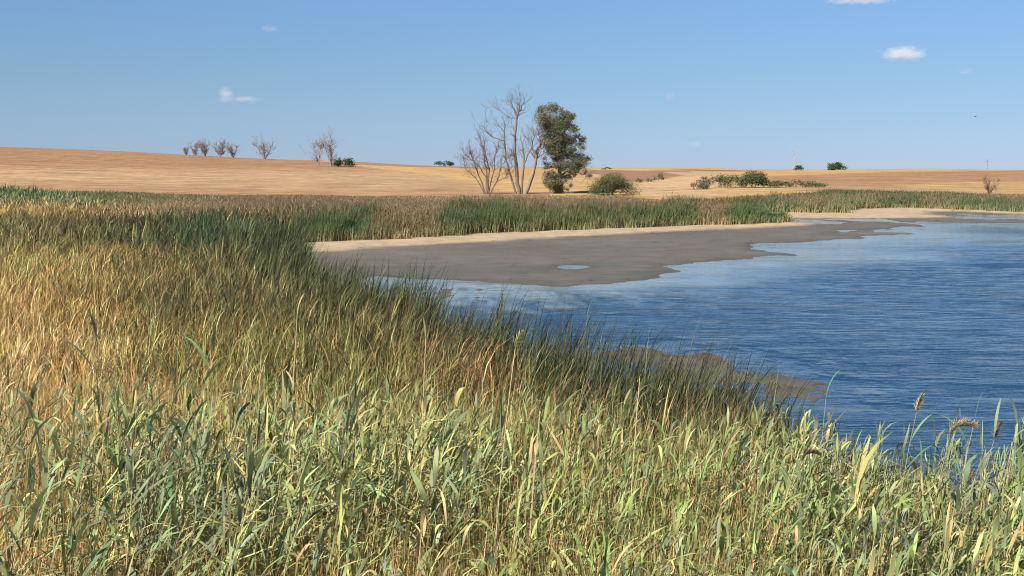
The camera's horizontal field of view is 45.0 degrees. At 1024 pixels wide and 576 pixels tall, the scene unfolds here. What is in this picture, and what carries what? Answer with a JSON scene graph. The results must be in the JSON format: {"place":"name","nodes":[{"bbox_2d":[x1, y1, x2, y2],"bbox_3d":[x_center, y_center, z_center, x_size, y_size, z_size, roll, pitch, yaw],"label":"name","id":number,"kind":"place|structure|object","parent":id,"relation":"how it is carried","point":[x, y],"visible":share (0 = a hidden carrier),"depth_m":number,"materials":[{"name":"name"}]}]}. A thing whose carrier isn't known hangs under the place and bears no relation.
{"place":"outdoors","nodes":[
{"label":"outdoors","id":0,"kind":"place"},
{"bbox_2d":[0,147,1023,198],"bbox_3d":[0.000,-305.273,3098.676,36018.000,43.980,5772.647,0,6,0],"label":"stubble field","id":1,"kind":"structure","parent":0,"point":[70,170],"depth_m":402.16,"materials":[{"name":"beige plant"}]},
{"bbox_2d":[187,142,198,155],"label":"bare tree","id":2,"kind":"object","parent":1,"relation":"on","point":[194,150],"visible":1,"depth_m":694.76,"materials":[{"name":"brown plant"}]},
{"bbox_2d":[197,138,209,155],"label":"bare tree","id":3,"kind":"object","parent":1,"relation":"on","point":[204,150],"visible":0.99,"depth_m":695.32,"materials":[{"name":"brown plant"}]},
{"bbox_2d":[213,139,228,156],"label":"bare tree","id":4,"kind":"object","parent":1,"relation":"on","point":[220,152],"visible":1,"depth_m":694.80,"materials":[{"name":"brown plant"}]},
{"bbox_2d":[224,143,241,157],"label":"bare tree","id":5,"kind":"object","parent":1,"relation":"on","point":[230,150],"visible":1,"depth_m":694.68,"materials":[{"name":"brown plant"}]},
{"bbox_2d":[251,132,276,158],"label":"bare tree","id":6,"kind":"object","parent":1,"relation":"on","point":[262,148],"visible":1,"depth_m":684.20,"materials":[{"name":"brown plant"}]},
{"bbox_2d":[303,135,328,165],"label":"bare tree","id":7,"kind":"object","parent":1,"relation":"on","point":[317,151],"visible":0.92,"depth_m":555.32,"materials":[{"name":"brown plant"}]},
{"bbox_2d":[316,125,340,166],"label":"bare tree","id":8,"kind":"object","parent":1,"relation":"on","point":[330,150],"visible":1,"depth_m":546.86,"materials":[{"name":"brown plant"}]},
{"bbox_2d":[332,157,354,166],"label":"hill bush","id":9,"kind":"object","parent":1,"relation":"on","point":[346,161],"visible":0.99,"depth_m":555.22,"materials":[{"name":"green plant"}]},
{"bbox_2d":[434,161,445,165],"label":"horizon bush","id":10,"kind":"object","parent":1,"relation":"on","point":[439,163],"visible":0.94,"depth_m":895.59,"materials":[{"name":"green plant"}]},
{"bbox_2d":[445,161,453,165],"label":"horizon bush","id":11,"kind":"object","parent":1,"relation":"on","point":[450,163],"visible":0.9,"depth_m":895.37,"materials":[{"name":"green plant"}]},
{"bbox_2d":[453,123,518,193],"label":"bare thicket tree","id":12,"kind":"object","parent":1,"relation":"on","point":[483,150],"visible":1,"depth_m":270.51,"materials":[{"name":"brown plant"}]},
{"bbox_2d":[470,83,548,193],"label":"dead tree","id":13,"kind":"object","parent":1,"relation":"on","point":[518,187],"visible":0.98,"depth_m":269.82,"materials":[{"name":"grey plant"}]},
{"bbox_2d":[517,103,576,193],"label":"leaning dead tree","id":14,"kind":"object","parent":1,"relation":"on","point":[530,180],"visible":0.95,"depth_m":270.69,"materials":[{"name":"grey wood"}]},
{"bbox_2d":[532,100,595,193],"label":"leafy tree","id":15,"kind":"object","parent":1,"relation":"on","point":[577,163],"visible":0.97,"depth_m":270.59,"materials":[{"name":"green plant"}]},
{"bbox_2d":[652,172,663,179],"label":"field bush","id":16,"kind":"object","parent":1,"relation":"on","point":[659,177],"visible":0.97,"depth_m":468.23,"materials":[{"name":"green plant"}]},
{"bbox_2d":[690,180,709,189],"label":"mound bush","id":17,"kind":"object","parent":1,"relation":"on","point":[703,185],"visible":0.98,"depth_m":291.58,"materials":[{"name":"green plant"}]},
{"bbox_2d":[695,176,715,188],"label":"mound bush","id":18,"kind":"object","parent":1,"relation":"on","point":[706,180],"visible":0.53,"depth_m":296.62,"materials":[{"name":"green plant"}]},
{"bbox_2d":[709,173,732,186],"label":"mound bush","id":19,"kind":"object","parent":1,"relation":"on","point":[720,179],"visible":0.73,"depth_m":303.62,"materials":[{"name":"green plant"}]},
{"bbox_2d":[720,174,747,187],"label":"mound bush","id":20,"kind":"object","parent":1,"relation":"on","point":[730,179],"visible":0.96,"depth_m":298.57,"materials":[{"name":"green plant"}]},
{"bbox_2d":[734,170,774,187],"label":"mound bush","id":21,"kind":"object","parent":1,"relation":"on","point":[754,178],"visible":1,"depth_m":297.83,"materials":[{"name":"green plant"}]},
{"bbox_2d":[760,180,783,187],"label":"mound bush","id":22,"kind":"object","parent":1,"relation":"on","point":[777,183],"visible":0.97,"depth_m":297.67,"materials":[{"name":"green plant"}]},
{"bbox_2d":[784,179,806,186],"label":"mound bush","id":23,"kind":"object","parent":1,"relation":"on","point":[789,184],"visible":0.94,"depth_m":303.21,"materials":[{"name":"green plant"}]},
{"bbox_2d":[792,149,798,169],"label":"power pylon","id":24,"kind":"object","parent":1,"relation":"on","point":[794,159],"visible":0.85,"depth_m":1490.69,"materials":[{"name":"metal"}]},
{"bbox_2d":[793,165,803,170],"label":"skyline bush","id":25,"kind":"object","parent":1,"relation":"on","point":[797,167],"visible":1,"depth_m":755.34,"materials":[{"name":"green plant"}]},
{"bbox_2d":[802,179,830,187],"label":"mound bush","id":26,"kind":"object","parent":1,"relation":"on","point":[812,184],"visible":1,"depth_m":302.72,"materials":[{"name":"green plant"}]},
{"bbox_2d":[827,162,847,169],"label":"dome bush","id":27,"kind":"object","parent":1,"relation":"on","point":[836,166],"visible":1,"depth_m":715.56,"materials":[{"name":"green plant"}]},
{"bbox_2d":[0,0,1023,169],"label":"sky","id":28,"kind":"structure","parent":0,"point":[733,84],"materials":[{"name":"blue"}]},
{"bbox_2d":[53,188,1023,231],"bbox_3d":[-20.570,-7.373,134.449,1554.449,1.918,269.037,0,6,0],"label":"ground","id":29,"kind":"structure","parent":0,"point":[393,205],"depth_m":230.25,"materials":[{"name":"green plant"}]},
{"bbox_2d":[0,359,31,553],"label":"reed plant","id":30,"kind":"object","parent":29,"relation":"on","point":[2,495],"visible":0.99,"depth_m":13.34,"materials":[{"name":"green plant"}]},
{"bbox_2d":[2,356,54,574],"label":"reed plant","id":31,"kind":"object","parent":29,"relation":"on","point":[32,438],"visible":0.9,"depth_m":13.81,"materials":[{"name":"green plant"}]},
{"bbox_2d":[56,309,116,553],"bbox_3d":[-5.176,2.653,15.346,0.766,4.827,0.486,0,6,0],"label":"reed plant","id":32,"kind":"object","parent":29,"relation":"on","point":[77,413],"visible":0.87,"depth_m":15.23,"materials":[{"name":"green plant"}]},
{"bbox_2d":[95,332,146,563],"bbox_3d":[-5.044,2.787,15.811,0.851,4.477,0.299,0,6,0],"label":"reed plant","id":33,"kind":"object","parent":29,"relation":"on","point":[110,430],"visible":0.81,"depth_m":15.80,"materials":[{"name":"green plant"}]},
{"bbox_2d":[103,313,159,558],"bbox_3d":[-4.765,2.652,15.739,0.849,4.779,0.351,1,6,14],"label":"reed plant","id":34,"kind":"object","parent":29,"relation":"on","point":[138,474],"visible":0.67,"depth_m":15.64,"materials":[{"name":"green plant"}]},
{"bbox_2d":[115,327,201,572],"bbox_3d":[-4.335,2.780,15.361,1.187,4.617,0.400,-2,6,-18],"label":"reed plant","id":35,"kind":"object","parent":29,"relation":"on","point":[176,393],"visible":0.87,"depth_m":15.40,"materials":[{"name":"green plant"}]},
{"bbox_2d":[0,183,333,267],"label":"distant marsh","id":36,"kind":"structure","parent":29,"relation":"on","point":[49,216],"depth_m":100.11,"materials":[{"name":"green plant"}]},
{"bbox_2d":[162,322,224,528],"bbox_3d":[-4.155,2.708,16.416,0.822,4.568,0.596,3,6,26],"label":"reed plant","id":37,"kind":"object","parent":29,"relation":"on","point":[207,365],"visible":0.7,"depth_m":16.34,"materials":[{"name":"green plant"}]},
{"bbox_2d":[254,355,260,495],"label":"reed plant","id":38,"kind":"object","parent":29,"relation":"on","point":[258,406],"visible":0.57,"depth_m":17.53,"materials":[{"name":"green plant"}]},
{"bbox_2d":[286,293,304,446],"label":"reed plant","id":39,"kind":"object","parent":29,"relation":"on","point":[289,375],"visible":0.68,"depth_m":19.11,"materials":[{"name":"green plant"}]},
{"bbox_2d":[419,318,437,520],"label":"reed plant","id":40,"kind":"object","parent":29,"relation":"on","point":[423,386],"visible":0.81,"depth_m":18.28,"materials":[{"name":"green plant"}]},
{"bbox_2d":[494,323,528,572],"bbox_3d":[-0.003,2.768,15.677,0.597,4.690,0.255,2,6,17],"label":"reed plant","id":41,"kind":"object","parent":29,"relation":"on","point":[517,341],"visible":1,"depth_m":15.55,"materials":[{"name":"green plant"}]},
{"bbox_2d":[0,221,1023,552],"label":"cattail bed","id":42,"kind":"object","parent":29,"relation":"on","point":[246,299],"visible":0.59,"depth_m":35.92,"materials":[{"name":"green plant"}]},
{"bbox_2d":[0,350,1023,575],"bbox_3d":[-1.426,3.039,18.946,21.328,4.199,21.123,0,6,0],"label":"reed bed","id":43,"kind":"object","parent":29,"relation":"on","point":[246,483],"visible":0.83,"depth_m":16.36,"materials":[{"name":"green plant"}]},
{"bbox_2d":[527,412,539,574],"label":"reed plant","id":44,"kind":"object","parent":29,"relation":"on","point":[533,485],"visible":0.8,"depth_m":15.47,"materials":[{"name":"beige plant"}]},
{"bbox_2d":[582,169,642,194],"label":"round shrub","id":45,"kind":"object","parent":29,"relation":"on","point":[612,183],"visible":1,"depth_m":260.18,"materials":[{"name":"green plant"}]},
{"bbox_2d":[628,378,639,562],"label":"reed plant","id":46,"kind":"object","parent":29,"relation":"on","point":[633,457],"visible":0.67,"depth_m":15.32,"materials":[{"name":"green plant"}]},
{"bbox_2d":[284,188,1023,242],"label":"reed belt","id":47,"kind":"object","parent":29,"relation":"on","point":[374,221],"visible":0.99,"depth_m":132.32,"materials":[{"name":"green plant"}]},
{"bbox_2d":[769,436,823,573],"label":"reed plant","id":48,"kind":"object","parent":29,"relation":"on","point":[810,450],"visible":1,"depth_m":14.46,"materials":[{"name":"green plant"}]},
{"bbox_2d":[800,372,837,468],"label":"reed plant","id":49,"kind":"object","parent":29,"relation":"on","point":[824,409],"visible":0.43,"depth_m":20.40,"materials":[{"name":"green plant"}]},
{"bbox_2d":[882,386,931,549],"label":"reed plant","id":50,"kind":"object","parent":29,"relation":"on","point":[918,402],"visible":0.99,"depth_m":15.84,"materials":[{"name":"green plant"}]},
{"bbox_2d":[904,397,980,570],"bbox_3d":[5.130,3.257,14.809,0.876,4.021,0.315,0,6,0],"label":"reed plant","id":51,"kind":"object","parent":29,"relation":"on","point":[962,423],"visible":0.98,"depth_m":14.68,"materials":[{"name":"green plant"}]},
{"bbox_2d":[935,394,981,566],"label":"reed plant","id":52,"kind":"object","parent":29,"relation":"on","point":[971,459],"visible":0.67,"depth_m":15.98,"materials":[{"name":"green plant"}]},
{"bbox_2d":[963,399,1007,571],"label":"reed plant","id":53,"kind":"object","parent":29,"relation":"on","point":[996,430],"visible":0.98,"depth_m":14.92,"materials":[{"name":"green plant"}]},
{"bbox_2d":[979,173,1000,193],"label":"bare shrub","id":54,"kind":"object","parent":29,"relation":"on","point":[987,187],"visible":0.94,"depth_m":260.94,"materials":[{"name":"brown plant"}]},
{"bbox_2d":[991,180,1000,196],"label":"bare sapling","id":55,"kind":"object","parent":29,"relation":"on","point":[995,188],"visible":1,"depth_m":224.64,"materials":[{"name":"beige plant"}]},
{"bbox_2d":[980,398,1023,570],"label":"reed plant","id":56,"kind":"object","parent":29,"relation":"on","point":[1014,408],"visible":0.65,"depth_m":14.87,"materials":[{"name":"green plant"}]},
{"bbox_2d":[300,207,1018,249],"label":"sandy shore","id":57,"kind":"structure","parent":0,"point":[896,212],"depth_m":126.09,"materials":[{"name":"beige sand"}]},
{"bbox_2d":[312,209,1023,402],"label":"mud flat","id":58,"kind":"structure","parent":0,"point":[608,258],"depth_m":95.28,"materials":[{"name":"grey soil"}]},
{"bbox_2d":[605,346,825,394],"bbox_3d":[6.491,2.662,41.636,5.724,0.276,10.907,-2,6,-18],"label":"stranded weed","id":59,"kind":"object","parent":58,"relation":"on","point":[718,364],"visible":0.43,"depth_m":42.29,"materials":[{"name":"brown plant"}]},
{"bbox_2d":[346,214,1023,508],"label":"water","id":60,"kind":"structure","parent":0,"point":[888,329],"depth_m":55.65,"materials":[{"name":"blue liquid"}]}
]}

